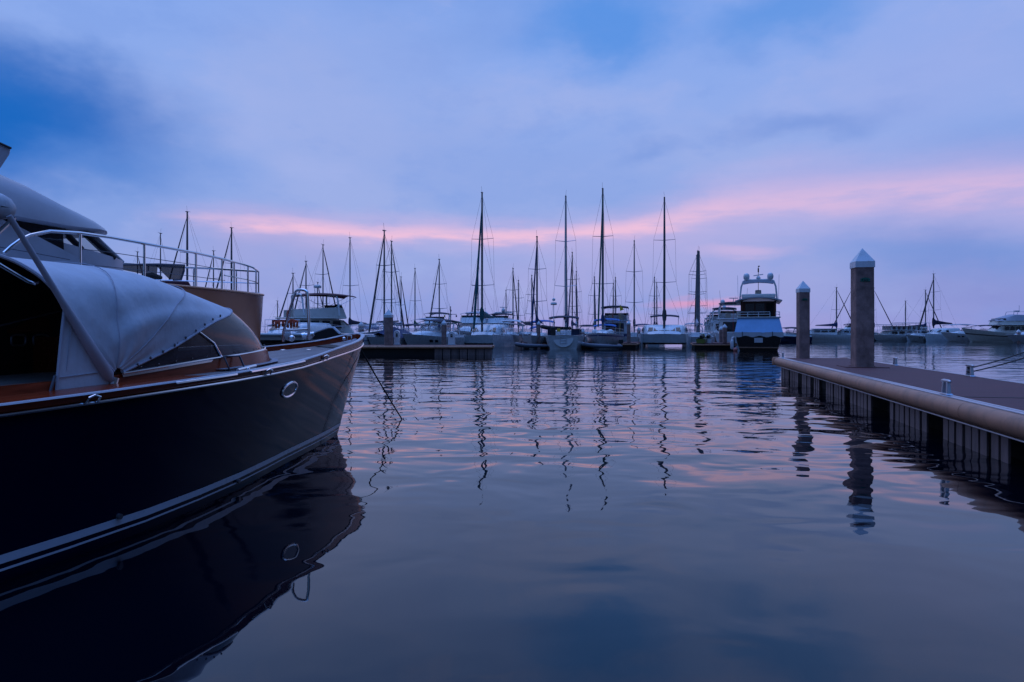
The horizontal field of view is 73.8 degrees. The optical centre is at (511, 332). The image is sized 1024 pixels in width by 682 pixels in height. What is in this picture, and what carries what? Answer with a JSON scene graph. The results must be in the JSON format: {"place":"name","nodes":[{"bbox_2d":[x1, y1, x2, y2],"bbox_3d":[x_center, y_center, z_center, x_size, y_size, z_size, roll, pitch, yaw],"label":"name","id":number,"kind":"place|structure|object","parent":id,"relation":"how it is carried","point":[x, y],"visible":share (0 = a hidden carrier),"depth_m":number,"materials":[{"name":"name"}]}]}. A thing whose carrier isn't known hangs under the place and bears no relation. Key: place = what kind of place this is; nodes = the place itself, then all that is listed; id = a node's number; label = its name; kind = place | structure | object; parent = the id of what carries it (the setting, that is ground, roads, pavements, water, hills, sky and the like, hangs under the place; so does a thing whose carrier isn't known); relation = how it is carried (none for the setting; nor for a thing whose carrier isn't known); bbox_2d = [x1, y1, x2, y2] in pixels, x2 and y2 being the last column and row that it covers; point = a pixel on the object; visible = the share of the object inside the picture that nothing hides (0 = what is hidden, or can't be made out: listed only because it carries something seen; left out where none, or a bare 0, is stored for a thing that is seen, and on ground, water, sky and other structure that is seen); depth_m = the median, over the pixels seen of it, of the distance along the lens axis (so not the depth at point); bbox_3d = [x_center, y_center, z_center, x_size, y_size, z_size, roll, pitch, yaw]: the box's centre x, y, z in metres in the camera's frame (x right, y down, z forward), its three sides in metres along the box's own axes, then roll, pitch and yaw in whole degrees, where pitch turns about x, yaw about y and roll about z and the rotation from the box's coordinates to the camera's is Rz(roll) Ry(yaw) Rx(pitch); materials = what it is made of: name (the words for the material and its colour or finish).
{"place":"outdoors","nodes":[
{"label":"outdoors","id":0,"kind":"place"},
{"bbox_2d":[0,332,1023,681],"bbox_3d":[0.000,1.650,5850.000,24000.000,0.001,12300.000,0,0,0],"label":"water","id":1,"kind":"structure","parent":0,"point":[664,512],"depth_m":5.21,"materials":[{"name":"blue liquid"}]},
{"bbox_2d":[0,142,263,340],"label":"motor yacht","id":2,"kind":"object","parent":1,"relation":"on","point":[47,226],"visible":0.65,"depth_m":8.85,"materials":[{"name":"bronze paint"},{"name":"dark tinted glass"},{"name":"polished steel"}]},
{"bbox_2d":[3,219,63,249],"bbox_3d":[-5.777,-1.168,8.152,0.020,0.287,0.901,0,0,18],"label":"side window","id":3,"kind":"structure","parent":2,"relation":"in","point":[56,239],"depth_m":8.36,"materials":[{"name":"black glass"}]},
{"bbox_2d":[152,232,166,275],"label":"sailboat","id":4,"kind":"object","parent":1,"relation":"on","point":[160,250],"visible":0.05,"depth_m":87.94,"materials":[{"name":"grey metal"}]},
{"bbox_2d":[0,193,364,582],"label":"motorboat","id":5,"kind":"object","parent":1,"relation":"on","point":[131,403],"visible":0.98,"depth_m":5.98,"materials":[{"name":"black paint"}]},
{"bbox_2d":[361,349,401,418],"bbox_3d":[-2.313,0.996,12.273,0.026,1.508,1.735,0,0,17],"label":"bow mooring line","id":6,"kind":"object","parent":5,"relation":"attached to","point":[380,383],"visible":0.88,"depth_m":12.15,"materials":[{"name":"fabric"}]},
{"bbox_2d":[173,211,210,285],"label":"sailboat","id":7,"kind":"object","parent":1,"relation":"on","point":[186,223],"visible":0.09,"depth_m":77.91,"materials":[{"name":"grey metal"}]},
{"bbox_2d":[205,250,218,287],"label":"sailboat","id":8,"kind":"object","parent":1,"relation":"on","point":[213,278],"visible":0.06,"depth_m":91.94,"materials":[{"name":"grey metal"}]},
{"bbox_2d":[216,227,265,332],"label":"sailboat","id":9,"kind":"object","parent":1,"relation":"on","point":[231,274],"visible":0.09,"depth_m":79.92,"materials":[{"name":"grey metal"}]},
{"bbox_2d":[279,268,304,316],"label":"sailboat","id":10,"kind":"object","parent":1,"relation":"on","point":[292,279],"visible":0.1,"depth_m":83.95,"materials":[{"name":"grey metal"}]},
{"bbox_2d":[294,255,317,308],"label":"sailboat","id":11,"kind":"object","parent":1,"relation":"on","point":[305,271],"visible":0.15,"depth_m":81.96,"materials":[{"name":"grey metal"}]},
{"bbox_2d":[260,319,379,345],"bbox_3d":[-17.175,0.505,58.112,9.823,2.989,12.520,0,0,10],"label":"catamaran","id":12,"kind":"object","parent":1,"relation":"on","point":[272,336],"visible":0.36,"depth_m":55.88,"materials":[{"name":"white plastic"}]},
{"bbox_2d":[312,239,335,307],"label":"sailboat","id":13,"kind":"object","parent":1,"relation":"on","point":[323,274],"visible":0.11,"depth_m":87.97,"materials":[{"name":"grey metal"}]},
{"bbox_2d":[275,285,382,333],"bbox_3d":[-16.981,-1.190,63.994,11.020,6.380,3.988,0,0,-36],"label":"motor yacht","id":14,"kind":"object","parent":1,"relation":"on","point":[332,314],"visible":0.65,"depth_m":62.69,"materials":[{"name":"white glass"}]},
{"bbox_2d":[333,321,341,327],"bbox_3d":[-16.095,-0.723,62.814,0.869,0.634,0.042,0,0,-36],"label":"window","id":15,"kind":"structure","parent":14,"relation":"in","point":[335,323],"depth_m":62.79,"materials":[{"name":"black glass"}]},
{"bbox_2d":[339,232,368,326],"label":"sailboat","id":16,"kind":"object","parent":1,"relation":"on","point":[351,322],"visible":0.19,"depth_m":83.96,"materials":[{"name":"grey metal"}]},
{"bbox_2d":[358,321,363,331],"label":"concrete pile","id":17,"kind":"object","parent":1,"relation":"in","point":[361,326],"visible":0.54,"depth_m":69.78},
{"bbox_2d":[352,324,382,330],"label":"sport cruiser","id":18,"kind":"object","parent":1,"relation":"on","point":[375,328],"visible":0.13,"depth_m":83.44,"materials":[{"name":"white plastic"}]},
{"bbox_2d":[384,309,393,344],"bbox_3d":[-9.084,0.577,50.300,0.562,4.545,0.562,0,0,7],"label":"concrete pile","id":19,"kind":"object","parent":1,"relation":"in","point":[388,326],"visible":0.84,"depth_m":50.05,"materials":[{"name":"concrete"}]},
{"bbox_2d":[367,223,411,344],"bbox_3d":[-11.188,-3.889,61.994,3.178,11.778,8.920,0,0,13],"label":"sailboat","id":20,"kind":"object","parent":1,"relation":"on","point":[379,340],"visible":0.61,"depth_m":60.94,"materials":[{"name":"grey metal"}]},
{"bbox_2d":[376,240,406,330],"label":"sailboat","id":21,"kind":"object","parent":1,"relation":"on","point":[398,293],"visible":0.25,"depth_m":79.97,"materials":[{"name":"grey metal"}]},
{"bbox_2d":[392,272,409,331],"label":"sailboat","id":22,"kind":"object","parent":1,"relation":"on","point":[401,305],"visible":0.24,"depth_m":104.97,"materials":[{"name":"grey metal"}]},
{"bbox_2d":[399,324,426,330],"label":"sport cruiser","id":23,"kind":"object","parent":1,"relation":"on","point":[406,325],"visible":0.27,"depth_m":84.56,"materials":[{"name":"white plastic"}]},
{"bbox_2d":[407,268,423,331],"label":"sailboat","id":24,"kind":"object","parent":1,"relation":"on","point":[415,322],"visible":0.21,"depth_m":101.97,"materials":[{"name":"grey metal"}]},
{"bbox_2d":[406,318,441,333],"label":"sport cruiser","id":25,"kind":"object","parent":1,"relation":"on","point":[424,319],"visible":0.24,"depth_m":78.78,"materials":[{"name":"white plastic"}]},
{"bbox_2d":[360,345,494,354],"bbox_3d":[-7.549,1.492,50.430,12.459,1.065,3.100,0,0,0],"label":"floating dock","id":26,"kind":"object","parent":1,"relation":"on","point":[426,349],"visible":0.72,"depth_m":49.08,"materials":[{"name":"concrete"}]},
{"bbox_2d":[393,330,400,344],"bbox_3d":[-8.646,0.405,51.350,0.504,1.110,0.420,0,0,0],"label":"power pedestal","id":27,"kind":"object","parent":26,"relation":"on","point":[396,337],"visible":0.97,"depth_m":51.20,"materials":[{"name":"white plastic"}]},
{"bbox_2d":[447,331,455,344],"bbox_3d":[-4.521,0.443,51.150,0.624,1.035,0.420,0,0,0],"label":"power pedestal","id":28,"kind":"object","parent":26,"relation":"on","point":[451,337],"visible":0.94,"depth_m":51.00,"materials":[{"name":"white plastic"}]},
{"bbox_2d":[402,319,464,344],"bbox_3d":[-7.840,0.360,64.509,3.092,3.280,9.220,0,0,24],"label":"sport cruiser","id":29,"kind":"object","parent":1,"relation":"on","point":[429,337],"visible":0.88,"depth_m":63.05,"materials":[{"name":"white plastic"}]},
{"bbox_2d":[417,303,449,331],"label":"motor yacht","id":30,"kind":"object","parent":1,"relation":"on","point":[437,327],"visible":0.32,"depth_m":99.89,"materials":[{"name":"white plastic"}]},
{"bbox_2d":[426,259,451,330],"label":"sailboat","id":31,"kind":"object","parent":1,"relation":"on","point":[439,265],"visible":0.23,"depth_m":89.94,"materials":[{"name":"grey metal"}]},
{"bbox_2d":[441,320,446,344],"bbox_3d":[-5.779,0.894,58.000,0.382,3.912,0.382,0,0,7],"label":"concrete pile","id":32,"kind":"object","parent":1,"relation":"in","point":[443,323],"visible":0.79,"depth_m":57.82,"materials":[{"name":"concrete"}]},
{"bbox_2d":[434,322,462,335],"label":"sport cruiser","id":33,"kind":"object","parent":1,"relation":"on","point":[458,328],"visible":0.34,"depth_m":78.04,"materials":[{"name":"white plastic"}]},
{"bbox_2d":[444,306,456,330],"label":"flag mast","id":34,"kind":"object","parent":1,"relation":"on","point":[450,314],"visible":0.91,"depth_m":81.94,"materials":[{"name":"white metal"}]},
{"bbox_2d":[452,311,488,334],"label":"motor yacht","id":35,"kind":"object","parent":1,"relation":"on","point":[467,324],"visible":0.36,"depth_m":91.49,"materials":[{"name":"white plastic"}]},
{"bbox_2d":[471,271,485,314],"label":"sailboat","id":36,"kind":"object","parent":1,"relation":"on","point":[477,309],"visible":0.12,"depth_m":97.97,"materials":[{"name":"grey metal"}]},
{"bbox_2d":[454,186,517,346],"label":"catamaran","id":37,"kind":"object","parent":1,"relation":"on","point":[485,334],"visible":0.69,"depth_m":78.05,"materials":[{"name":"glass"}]},
{"bbox_2d":[485,307,515,331],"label":"motor yacht","id":38,"kind":"object","parent":1,"relation":"on","point":[493,320],"visible":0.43,"depth_m":93.96,"materials":[{"name":"white plastic"}]},
{"bbox_2d":[499,320,523,342],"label":"sport cruiser","id":39,"kind":"object","parent":1,"relation":"on","point":[517,337],"visible":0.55,"depth_m":82.71,"materials":[{"name":"white plastic"}]},
{"bbox_2d":[505,263,521,331],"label":"sailboat","id":40,"kind":"object","parent":1,"relation":"on","point":[513,291],"visible":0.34,"depth_m":96.96,"materials":[{"name":"grey metal"}]},
{"bbox_2d":[514,280,526,329],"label":"sailboat","id":41,"kind":"object","parent":1,"relation":"on","point":[518,305],"visible":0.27,"depth_m":105.94,"materials":[{"name":"grey metal"}]},
{"bbox_2d":[515,321,542,335],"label":"sport cruiser","id":42,"kind":"object","parent":1,"relation":"on","point":[526,323],"visible":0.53,"depth_m":90.07,"materials":[{"name":"white plastic"}]},
{"bbox_2d":[523,275,535,327],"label":"sailboat","id":43,"kind":"object","parent":1,"relation":"on","point":[531,301],"visible":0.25,"depth_m":99.96,"materials":[{"name":"grey metal"}]},
{"bbox_2d":[514,342,548,347],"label":"inflatable dinghy","id":44,"kind":"object","parent":1,"relation":"on","point":[525,345],"visible":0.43,"depth_m":67.82,"materials":[{"name":"black rubber"}]},
{"bbox_2d":[523,230,552,347],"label":"sailboat","id":45,"kind":"object","parent":1,"relation":"on","point":[532,338],"visible":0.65,"depth_m":73.89,"materials":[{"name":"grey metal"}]},
{"bbox_2d":[537,321,540,347],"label":"concrete pile","id":46,"kind":"object","parent":1,"relation":"in","point":[538,332],"visible":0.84,"depth_m":70.83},
{"bbox_2d":[545,196,583,348],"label":"sailboat","id":47,"kind":"object","parent":1,"relation":"on","point":[572,338],"visible":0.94,"depth_m":67.04,"materials":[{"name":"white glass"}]},
{"bbox_2d":[540,325,571,329],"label":"inflatable dinghy","id":48,"kind":"object","parent":47,"relation":"hanging from","point":[546,327],"visible":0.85,"depth_m":67.68,"materials":[{"name":"black rubber"}]},
{"bbox_2d":[562,252,582,326],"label":"sailboat","id":49,"kind":"object","parent":1,"relation":"on","point":[572,306],"visible":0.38,"depth_m":97.94,"materials":[{"name":"grey metal"}]},
{"bbox_2d":[569,278,583,328],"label":"sailboat","id":50,"kind":"object","parent":1,"relation":"on","point":[576,322],"visible":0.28,"depth_m":107.94,"materials":[{"name":"grey metal"}]},
{"bbox_2d":[578,325,593,334],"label":"sport cruiser","id":51,"kind":"object","parent":1,"relation":"on","point":[586,326],"visible":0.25,"depth_m":112.16,"materials":[{"name":"white plastic"}]},
{"bbox_2d":[585,276,600,341],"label":"sailboat","id":52,"kind":"object","parent":1,"relation":"on","point":[594,301],"visible":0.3,"depth_m":99.93,"materials":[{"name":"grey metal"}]},
{"bbox_2d":[583,339,622,348],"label":"inflatable dinghy","id":53,"kind":"object","parent":1,"relation":"on","point":[619,345],"visible":0.89,"depth_m":65.86,"materials":[{"name":"black rubber"}]},
{"bbox_2d":[586,185,623,344],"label":"sailboat","id":54,"kind":"object","parent":1,"relation":"on","point":[603,336],"visible":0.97,"depth_m":75.71,"materials":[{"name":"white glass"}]},
{"bbox_2d":[608,283,618,312],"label":"sailboat","id":55,"kind":"object","parent":1,"relation":"on","point":[613,298],"visible":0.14,"depth_m":113.94,"materials":[{"name":"grey metal"}]},
{"bbox_2d":[609,277,621,312],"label":"sailboat","id":56,"kind":"object","parent":1,"relation":"on","point":[615,297],"visible":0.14,"depth_m":103.94,"materials":[{"name":"grey metal"}]},
{"bbox_2d":[600,305,632,336],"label":"motor yacht","id":57,"kind":"object","parent":1,"relation":"on","point":[622,326],"visible":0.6,"depth_m":86.27,"materials":[{"name":"white plastic"}]},
{"bbox_2d":[606,323,623,331],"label":"saloon door","id":58,"kind":"structure","parent":57,"relation":"in","point":[620,326],"depth_m":86.10,"materials":[{"name":"black glass"}]},
{"bbox_2d":[618,342,639,347],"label":"finger pier","id":59,"kind":"structure","parent":1,"relation":"on","point":[630,345],"depth_m":71.10,"materials":[{"name":"concrete"}]},
{"bbox_2d":[627,321,630,342],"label":"concrete pile","id":60,"kind":"object","parent":1,"relation":"in","point":[628,332],"visible":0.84,"depth_m":71.32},
{"bbox_2d":[623,237,646,345],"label":"sailboat","id":61,"kind":"object","parent":1,"relation":"on","point":[634,337],"visible":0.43,"depth_m":87.89,"materials":[{"name":"grey metal"}]},
{"bbox_2d":[648,277,661,324],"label":"sailboat","id":62,"kind":"object","parent":1,"relation":"on","point":[654,323],"visible":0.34,"depth_m":109.93,"materials":[{"name":"grey metal"}]},
{"bbox_2d":[651,279,662,324],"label":"sailboat","id":63,"kind":"object","parent":1,"relation":"on","point":[656,304],"visible":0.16,"depth_m":119.95,"materials":[{"name":"grey metal"}]},
{"bbox_2d":[637,197,690,346],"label":"catamaran","id":64,"kind":"object","parent":1,"relation":"on","point":[664,333],"visible":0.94,"depth_m":81.00,"materials":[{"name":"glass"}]},
{"bbox_2d":[685,323,703,333],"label":"sport cruiser","id":65,"kind":"object","parent":1,"relation":"on","point":[686,324],"visible":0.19,"depth_m":104.66,"materials":[{"name":"white plastic"}]},
{"bbox_2d":[688,247,710,332],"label":"sailboat","id":66,"kind":"object","parent":1,"relation":"on","point":[699,291],"visible":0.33,"depth_m":99.89,"materials":[{"name":"grey metal"}]},
{"bbox_2d":[686,255,713,345],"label":"sailboat","id":67,"kind":"object","parent":1,"relation":"on","point":[695,335],"visible":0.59,"depth_m":87.94,"materials":[{"name":"grey metal"}]},
{"bbox_2d":[687,250,713,335],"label":"sailboat","id":68,"kind":"object","parent":1,"relation":"on","point":[698,312],"visible":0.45,"depth_m":91.91,"materials":[{"name":"grey metal"}]},
{"bbox_2d":[704,315,711,332],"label":"motor yacht","id":69,"kind":"object","parent":1,"relation":"on","point":[707,324],"visible":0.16,"depth_m":137.04,"materials":[{"name":"white plastic"}]},
{"bbox_2d":[707,310,718,333],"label":"motor yacht","id":70,"kind":"object","parent":1,"relation":"on","point":[710,317],"visible":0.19,"depth_m":114.72,"materials":[{"name":"white plastic"}]},
{"bbox_2d":[690,342,737,348],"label":"finger pier","id":71,"kind":"structure","parent":1,"relation":"on","point":[713,345],"depth_m":68.15,"materials":[{"name":"concrete"}]},
{"bbox_2d":[696,334,707,342],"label":"jet ski","id":72,"kind":"object","parent":71,"relation":"on","point":[702,338],"visible":0.94,"depth_m":68.48,"materials":[{"name":"plastic"}]},
{"bbox_2d":[706,333,713,342],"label":"jet ski","id":73,"kind":"object","parent":71,"relation":"on","point":[710,339],"visible":0.77,"depth_m":70.10,"materials":[{"name":"white plastic"}]},
{"bbox_2d":[719,326,721,342],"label":"concrete pile","id":74,"kind":"object","parent":1,"relation":"in","point":[720,334],"visible":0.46,"depth_m":72.83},
{"bbox_2d":[709,296,736,341],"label":"motor yacht","id":75,"kind":"object","parent":1,"relation":"on","point":[715,320],"visible":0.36,"depth_m":95.64,"materials":[{"name":"white plastic"}]},
{"bbox_2d":[722,324,726,342],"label":"concrete pile","id":76,"kind":"object","parent":1,"relation":"in","point":[724,333],"visible":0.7,"depth_m":68.82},
{"bbox_2d":[715,288,747,346],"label":"motor yacht","id":77,"kind":"object","parent":1,"relation":"on","point":[728,319],"visible":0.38,"depth_m":78.29,"materials":[{"name":"white plastic"}]},
{"bbox_2d":[723,322,736,331],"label":"saloon door","id":78,"kind":"structure","parent":77,"relation":"in","point":[731,326],"depth_m":78.24,"materials":[{"name":"black glass"}]},
{"bbox_2d":[730,266,783,350],"bbox_3d":[23.875,-2.030,66.672,4.407,8.060,15.950,0,0,19],"label":"motor yacht","id":79,"kind":"object","parent":1,"relation":"on","point":[758,326],"visible":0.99,"depth_m":60.52,"materials":[{"name":"white gelcoat"},{"name":"dark tinted glass"},{"name":"pale blue canvas"}]},
{"bbox_2d":[745,304,753,315],"bbox_3d":[21.944,-2.070,63.022,0.750,1.150,0.040,0,0,19],"label":"pilothouse window","id":80,"kind":"structure","parent":79,"relation":"in","point":[749,308],"depth_m":63.01,"materials":[{"name":"black glass"}]},
{"bbox_2d":[756,303,763,315],"bbox_3d":[22.792,-2.070,62.722,0.750,1.150,0.040,0,0,19],"label":"pilothouse window","id":81,"kind":"structure","parent":79,"relation":"in","point":[759,306],"depth_m":62.69,"materials":[{"name":"black glass"}]},
{"bbox_2d":[766,303,772,315],"bbox_3d":[23.594,-2.070,62.438,0.600,1.150,0.040,0,0,19],"label":"pilothouse window","id":82,"kind":"structure","parent":79,"relation":"in","point":[769,306],"depth_m":62.43,"materials":[{"name":"glass"}]},
{"bbox_2d":[780,327,811,341],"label":"sport cruiser","id":83,"kind":"object","parent":1,"relation":"on","point":[789,337],"visible":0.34,"depth_m":111.07,"materials":[{"name":"black plastic"}]},
{"bbox_2d":[796,281,809,357],"bbox_3d":[10.744,0.474,25.198,0.397,4.752,0.402,0,0,5],"label":"concrete pile","id":84,"kind":"object","parent":1,"relation":"in","point":[802,319],"visible":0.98,"depth_m":25.02,"materials":[{"name":"concrete"}]},
{"bbox_2d":[786,328,850,340],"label":"motor yacht","id":85,"kind":"object","parent":1,"relation":"on","point":[824,334],"visible":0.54,"depth_m":125.98,"materials":[{"name":"white plastic"}]},
{"bbox_2d":[812,287,850,328],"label":"sailboat","id":86,"kind":"object","parent":1,"relation":"on","point":[835,324],"visible":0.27,"depth_m":131.90,"materials":[{"name":"grey metal"}]},
{"bbox_2d":[837,323,850,340],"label":"motor yacht","id":87,"kind":"object","parent":1,"relation":"on","point":[846,330],"visible":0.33,"depth_m":126.88,"materials":[{"name":"white plastic"}]},
{"bbox_2d":[831,288,880,331],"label":"sailboat","id":88,"kind":"object","parent":1,"relation":"on","point":[850,310],"visible":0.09,"depth_m":135.78,"materials":[{"name":"grey metal"}]},
{"bbox_2d":[850,248,874,366],"bbox_3d":[9.699,0.262,18.899,0.503,5.176,0.505,0,0,10],"label":"concrete pile","id":89,"kind":"object","parent":1,"relation":"in","point":[862,264],"visible":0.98,"depth_m":18.68,"materials":[{"name":"concrete"}]},
{"bbox_2d":[848,293,892,340],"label":"sailboat","id":90,"kind":"object","parent":1,"relation":"on","point":[876,315],"visible":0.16,"depth_m":134.05,"materials":[{"name":"grey metal"}]},
{"bbox_2d":[772,352,1023,463],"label":"floating dock","id":91,"kind":"object","parent":1,"relation":"on","point":[978,414],"visible":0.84,"depth_m":11.71,"materials":[{"name":"concrete"}]},
{"bbox_2d":[966,352,1023,368],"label":"mooring line","id":92,"kind":"object","parent":91,"relation":"attached to","point":[968,367],"visible":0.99,"depth_m":14.70,"materials":[{"name":"fabric"}]},
{"bbox_2d":[966,357,1023,372],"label":"mooring line","id":93,"kind":"object","parent":91,"relation":"attached to","point":[996,365],"visible":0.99,"depth_m":14.69,"materials":[{"name":"fabric"}]},
{"bbox_2d":[874,323,929,340],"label":"tour boat","id":94,"kind":"object","parent":1,"relation":"on","point":[893,333],"visible":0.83,"depth_m":130.53,"materials":[{"name":"white plastic"}]},
{"bbox_2d":[907,328,929,340],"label":"sport cruiser","id":95,"kind":"object","parent":1,"relation":"on","point":[914,336],"visible":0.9,"depth_m":124.87,"materials":[{"name":"white plastic"}]},
{"bbox_2d":[907,290,941,327],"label":"sailboat","id":96,"kind":"object","parent":1,"relation":"on","point":[925,324],"visible":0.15,"depth_m":135.91,"materials":[{"name":"grey metal"}]},
{"bbox_2d":[906,272,960,340],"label":"catamaran","id":97,"kind":"object","parent":1,"relation":"on","point":[935,334],"visible":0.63,"depth_m":127.02,"materials":[{"name":"white plastic"}]},
{"bbox_2d":[941,331,969,341],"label":"sport cruiser","id":98,"kind":"object","parent":1,"relation":"on","point":[958,336],"visible":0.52,"depth_m":120.64,"materials":[{"name":"white plastic"}]},
{"bbox_2d":[942,324,975,330],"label":"sport cruiser","id":99,"kind":"object","parent":1,"relation":"on","point":[961,324],"visible":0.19,"depth_m":135.20,"materials":[{"name":"white plastic"}]},
{"bbox_2d":[961,311,1023,341],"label":"motor yacht","id":100,"kind":"object","parent":1,"relation":"on","point":[1013,323],"visible":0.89,"depth_m":114.79,"materials":[{"name":"white plastic"}]},
{"bbox_2d":[1006,332,1023,342],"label":"sport cruiser","id":101,"kind":"object","parent":1,"relation":"on","point":[1014,338],"visible":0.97,"depth_m":107.82,"materials":[{"name":"white plastic"}]},
{"bbox_2d":[0,0,1023,331],"label":"sky","id":102,"kind":"structure","parent":0,"point":[789,139],"materials":[{"name":"blue"}]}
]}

